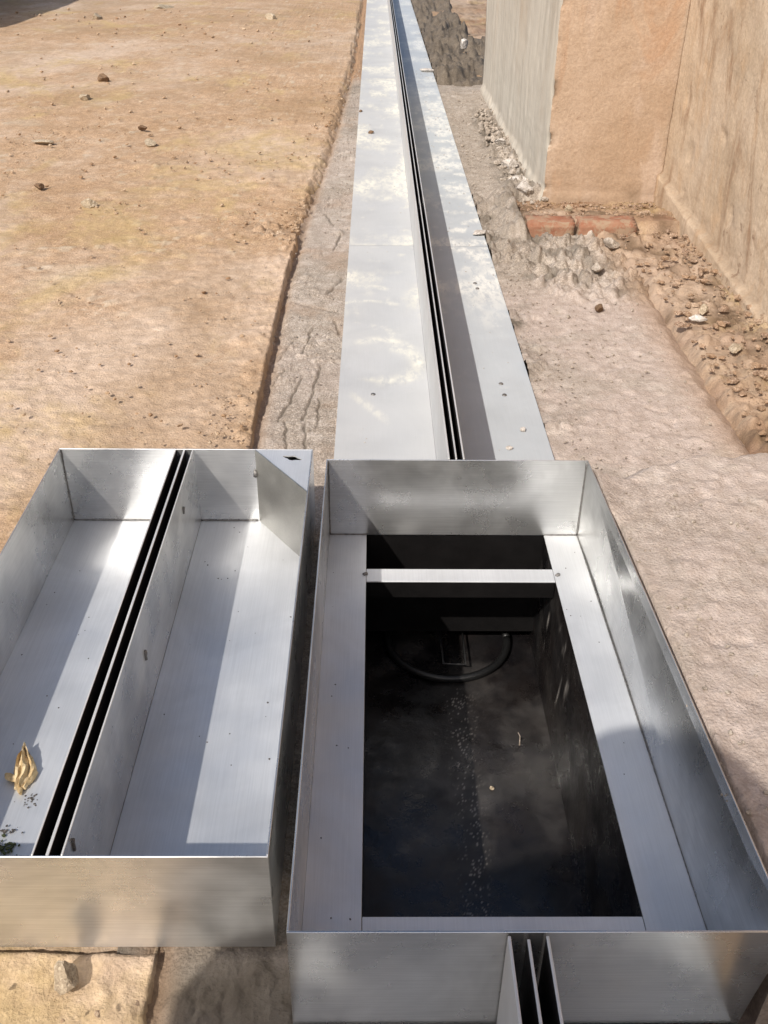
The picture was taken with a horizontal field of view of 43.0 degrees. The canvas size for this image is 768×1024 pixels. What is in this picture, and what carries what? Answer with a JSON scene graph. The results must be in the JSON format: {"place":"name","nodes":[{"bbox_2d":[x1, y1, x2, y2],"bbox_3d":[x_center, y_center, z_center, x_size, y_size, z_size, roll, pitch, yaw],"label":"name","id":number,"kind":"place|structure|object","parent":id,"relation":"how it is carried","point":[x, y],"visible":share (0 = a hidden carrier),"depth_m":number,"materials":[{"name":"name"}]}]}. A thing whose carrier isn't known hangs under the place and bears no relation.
{"place":"outdoors","nodes":[
{"label":"outdoors","id":0,"kind":"place"},
{"bbox_2d":[0,8,342,1023],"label":"gravel","id":1,"kind":"structure","parent":0,"point":[150,414],"depth_m":4.70,"materials":[{"name":"brown gravel"}]},
{"bbox_2d":[0,0,767,1023],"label":"ground","id":2,"kind":"structure","parent":0,"point":[130,282],"depth_m":4.19,"materials":[{"name":"soil"}]},
{"bbox_2d":[34,183,44,189],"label":"clod","id":3,"kind":"object","parent":2,"relation":"on","point":[39,186],"visible":1,"depth_m":4.82,"materials":[{"name":"brown soil"}]},
{"bbox_2d":[31,139,53,144],"bbox_3d":[-2.006,-2.171,5.717,0.143,0.035,0.088,0,33,-1],"label":"stone","id":4,"kind":"object","parent":2,"relation":"on","point":[43,141],"visible":0.98,"depth_m":5.70,"materials":[{"name":"beige stone"}]},
{"bbox_2d":[54,960,78,995],"bbox_3d":[-0.446,0.652,1.364,0.036,0.037,0.046,0,33,-1],"label":"stone","id":5,"kind":"object","parent":2,"relation":"on","point":[66,977],"visible":1,"depth_m":1.35,"materials":[{"name":"beige stone"}]},
{"bbox_2d":[79,94,89,100],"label":"stone","id":6,"kind":"object","parent":2,"relation":"on","point":[84,97],"visible":1,"depth_m":6.83,"materials":[{"name":"beige stone"}]},
{"bbox_2d":[80,198,97,207],"bbox_3d":[-1.384,-1.453,4.575,0.072,0.048,0.045,8,34,12],"label":"stone","id":7,"kind":"object","parent":2,"relation":"on","point":[88,203],"visible":1,"depth_m":4.56,"materials":[{"name":"beige stone"}]},
{"bbox_2d":[92,13,101,19],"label":"stone","id":8,"kind":"object","parent":2,"relation":"on","point":[96,16],"visible":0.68,"depth_m":10.96,"materials":[{"name":"beige stone"}]},
{"bbox_2d":[97,73,108,81],"bbox_3d":[-2.160,-3.341,7.506,0.086,0.078,0.091,0,33,-1],"label":"clod","id":9,"kind":"object","parent":2,"relation":"on","point":[102,77],"visible":0.96,"depth_m":7.48,"materials":[{"name":"brown soil"}]},
{"bbox_2d":[138,125,146,130],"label":"clod","id":10,"kind":"object","parent":2,"relation":"on","point":[142,127],"visible":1,"depth_m":6.00,"materials":[{"name":"brown soil"}]},
{"bbox_2d":[144,138,155,146],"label":"stone","id":11,"kind":"object","parent":2,"relation":"on","point":[149,142],"visible":1,"depth_m":5.70,"materials":[{"name":"beige stone"}]},
{"bbox_2d":[0,448,315,946],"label":"cover tray","id":12,"kind":"object","parent":2,"relation":"on","point":[100,542],"visible":1,"depth_m":1.81,"materials":[{"name":"metal"}]},
{"bbox_2d":[0,834,19,854],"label":"moss clump","id":13,"kind":"object","parent":12,"relation":"in","point":[11,845],"visible":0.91,"depth_m":1.55,"materials":[{"name":"plant"}]},
{"bbox_2d":[0,825,22,833],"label":"dirt clump","id":14,"kind":"object","parent":12,"relation":"in","point":[4,831],"visible":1,"depth_m":1.58,"materials":[{"name":"grey soil"}]},
{"bbox_2d":[4,742,37,794],"bbox_3d":[-0.622,0.441,1.677,0.054,0.027,0.094,10,34,14],"label":"dry leaf","id":15,"kind":"object","parent":12,"relation":"in","point":[23,777],"visible":1,"depth_m":1.67,"materials":[{"name":"beige plant"}]},
{"bbox_2d":[153,4,173,8],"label":"stone","id":16,"kind":"object","parent":2,"relation":"on","point":[161,6],"visible":0.69,"depth_m":11.96,"materials":[{"name":"beige stone"}]},
{"bbox_2d":[117,0,366,1023],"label":"cement bed","id":17,"kind":"object","parent":2,"relation":"on","point":[221,984],"visible":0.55,"depth_m":2.85,"materials":[{"name":"beige concrete"}]},
{"bbox_2d":[265,13,275,19],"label":"stone","id":18,"kind":"object","parent":2,"relation":"on","point":[269,16],"visible":0.82,"depth_m":11.16,"materials":[{"name":"beige stone"}]},
{"bbox_2d":[366,0,413,12],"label":"slot drain section","id":19,"kind":"object","parent":2,"relation":"on","point":[402,6],"visible":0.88,"depth_m":12.66,"materials":[{"name":"metal"}]},
{"bbox_2d":[361,0,434,78],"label":"slot drain section","id":20,"kind":"object","parent":2,"relation":"on","point":[389,34],"visible":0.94,"depth_m":9.34,"materials":[{"name":"metal"}]},
{"bbox_2d":[420,68,433,71],"bbox_3d":[0.372,-3.718,8.198,0.152,0.031,0.078,15,35,21],"label":"mortar splash","id":21,"kind":"object","parent":20,"relation":"on","point":[427,70],"visible":0.91,"depth_m":8.18,"materials":[{"name":"grey concrete"}]},
{"bbox_2d":[349,51,487,246],"bbox_3d":[0.132,-2.293,6.087,0.600,0.509,4.378,0,33,-1],"label":"slot drain section","id":22,"kind":"object","parent":2,"relation":"on","point":[396,115],"visible":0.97,"depth_m":5.25,"materials":[{"name":"metal"}]},
{"bbox_2d":[362,76,508,442],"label":"cement specks","id":23,"kind":"object","parent":22,"relation":"on","point":[449,202],"visible":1,"depth_m":5.27,"materials":[{"name":"grey concrete"}]},
{"bbox_2d":[473,230,488,234],"bbox_3d":[0.437,-1.253,4.362,0.063,0.018,0.076,14,35,19],"label":"mortar splash","id":24,"kind":"object","parent":22,"relation":"on","point":[479,232],"visible":0.94,"depth_m":4.35,"materials":[{"name":"grey concrete"}]},
{"bbox_2d":[334,198,553,534],"bbox_3d":[0.158,-0.509,3.306,0.600,0.509,2.226,0,33,-1],"label":"slot drain section","id":25,"kind":"object","parent":2,"relation":"on","point":[428,371],"visible":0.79,"depth_m":3.13,"materials":[{"name":"metal"}]},
{"bbox_2d":[411,0,484,86],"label":"mortar bed","id":26,"kind":"object","parent":2,"relation":"on","point":[444,32],"visible":0.52,"depth_m":9.07,"materials":[{"name":"grey concrete"}]},
{"bbox_2d":[460,38,467,49],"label":"stone","id":27,"kind":"object","parent":26,"relation":"on","point":[464,43],"visible":1,"depth_m":8.70,"materials":[{"name":"grey stone"}]},
{"bbox_2d":[286,459,767,1023],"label":"drain box","id":28,"kind":"object","parent":2,"relation":"on","point":[600,837],"visible":0.98,"depth_m":1.92,"materials":[{"name":"metal"}]},
{"bbox_2d":[13,527,624,919],"bbox_3d":[-0.135,0.336,1.882,1.179,0.011,1.095,0,33,-1],"label":"grit","id":29,"kind":"object","parent":28,"relation":"on","point":[32,798],"visible":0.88,"depth_m":1.64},
{"bbox_2d":[497,936,563,1023],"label":"slot drain section","id":30,"kind":"object","parent":2,"relation":"on","point":[530,1003],"visible":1,"depth_m":1.20,"materials":[{"name":"metal"}]},
{"bbox_2d":[564,205,572,211],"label":"stone","id":31,"kind":"object","parent":2,"relation":"on","point":[568,208],"visible":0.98,"depth_m":4.47,"materials":[{"name":"beige stone"}]},
{"bbox_2d":[480,0,689,202],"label":"concrete pillar","id":32,"kind":"structure","parent":2,"relation":"on","point":[589,86],"depth_m":4.64,"materials":[{"name":"beige concrete"}]},
{"bbox_2d":[436,82,767,1023],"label":"cement apron","id":33,"kind":"object","parent":2,"relation":"on","point":[722,470],"visible":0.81,"depth_m":2.72,"materials":[{"name":"beige concrete"}]},
{"bbox_2d":[495,138,505,143],"bbox_3d":[0.703,-2.235,5.874,0.066,0.045,0.065,0,33,-1],"label":"mortar lump","id":34,"kind":"object","parent":33,"relation":"on","point":[502,140],"visible":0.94,"depth_m":5.86,"materials":[{"name":"grey concrete"}]},
{"bbox_2d":[501,158,517,168],"bbox_3d":[0.692,-1.921,5.367,0.089,0.056,0.050,-5,33,-8],"label":"mortar lump","id":35,"kind":"object","parent":33,"relation":"on","point":[509,162],"visible":0.92,"depth_m":5.35,"materials":[{"name":"grey concrete"}]},
{"bbox_2d":[258,69,767,837],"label":"mortar crumbs","id":36,"kind":"object","parent":33,"relation":"on","point":[494,137],"visible":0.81,"depth_m":3.48,"materials":[{"name":"grey concrete"}]},
{"bbox_2d":[507,175,525,180],"bbox_3d":[0.695,-1.722,5.061,0.075,0.053,0.099,-20,38,-29],"label":"mortar lump","id":37,"kind":"object","parent":33,"relation":"on","point":[517,177],"visible":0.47,"depth_m":5.04,"materials":[{"name":"grey concrete"}]},
{"bbox_2d":[516,180,533,196],"bbox_3d":[0.698,-1.598,4.832,0.090,0.087,0.091,19,37,27],"label":"mortar lump","id":38,"kind":"object","parent":33,"relation":"on","point":[525,188],"visible":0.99,"depth_m":4.80,"materials":[{"name":"grey concrete"}]},
{"bbox_2d":[525,214,574,237],"bbox_3d":[0.742,-1.276,4.393,0.220,0.101,0.111,0,33,-1],"label":"brick","id":39,"kind":"object","parent":33,"relation":"on","point":[553,225],"visible":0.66,"depth_m":4.35,"materials":[{"name":"brick"}]},
{"bbox_2d":[591,261,604,272],"bbox_3d":[0.855,-0.981,3.911,0.050,0.042,0.064,-19,38,-28],"label":"clod","id":40,"kind":"object","parent":33,"relation":"on","point":[598,266],"visible":1,"depth_m":3.90,"materials":[{"name":"grey stone"}]},
{"bbox_2d":[595,304,602,311],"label":"clod","id":41,"kind":"object","parent":33,"relation":"on","point":[598,307],"visible":1,"depth_m":3.58,"materials":[{"name":"brown soil"}]},
{"bbox_2d":[603,237,619,248],"bbox_3d":[0.975,-1.157,4.174,0.051,0.046,0.069,-17,37,-25],"label":"clod","id":42,"kind":"object","parent":33,"relation":"on","point":[611,243],"visible":1,"depth_m":4.16,"materials":[{"name":"grey stone"}]},
{"bbox_2d":[575,215,636,236],"bbox_3d":[0.994,-1.276,4.393,0.268,0.102,0.116,0,33,-1],"label":"brick","id":43,"kind":"object","parent":2,"relation":"on","point":[598,224],"visible":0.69,"depth_m":4.34,"materials":[{"name":"brick"}]},
{"bbox_2d":[517,200,767,441],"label":"rubble","id":44,"kind":"object","parent":2,"relation":"on","point":[716,325],"visible":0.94,"depth_m":3.76,"materials":[{"name":"brown stone"}]},
{"bbox_2d":[689,314,706,321],"bbox_3d":[1.113,-0.686,3.453,0.065,0.025,0.030,0,33,-1],"label":"stone","id":45,"kind":"object","parent":2,"relation":"on","point":[697,318],"visible":1,"depth_m":3.45,"materials":[{"name":"white stone"}]},
{"bbox_2d":[699,304,707,314],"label":"stone","id":46,"kind":"object","parent":2,"relation":"on","point":[703,309],"visible":1,"depth_m":3.50,"materials":[{"name":"beige stone"}]},
{"bbox_2d":[653,0,767,323],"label":"rendered wall","id":47,"kind":"structure","parent":2,"relation":"on","point":[711,191],"depth_m":3.89,"materials":[{"name":"beige paint"}]},
{"bbox_2d":[728,343,741,352],"bbox_3d":[1.166,-0.542,3.230,0.044,0.022,0.060,0,33,-1],"label":"stone","id":48,"kind":"object","parent":2,"relation":"on","point":[734,348],"visible":1,"depth_m":3.22,"materials":[{"name":"beige stone"}]}
]}

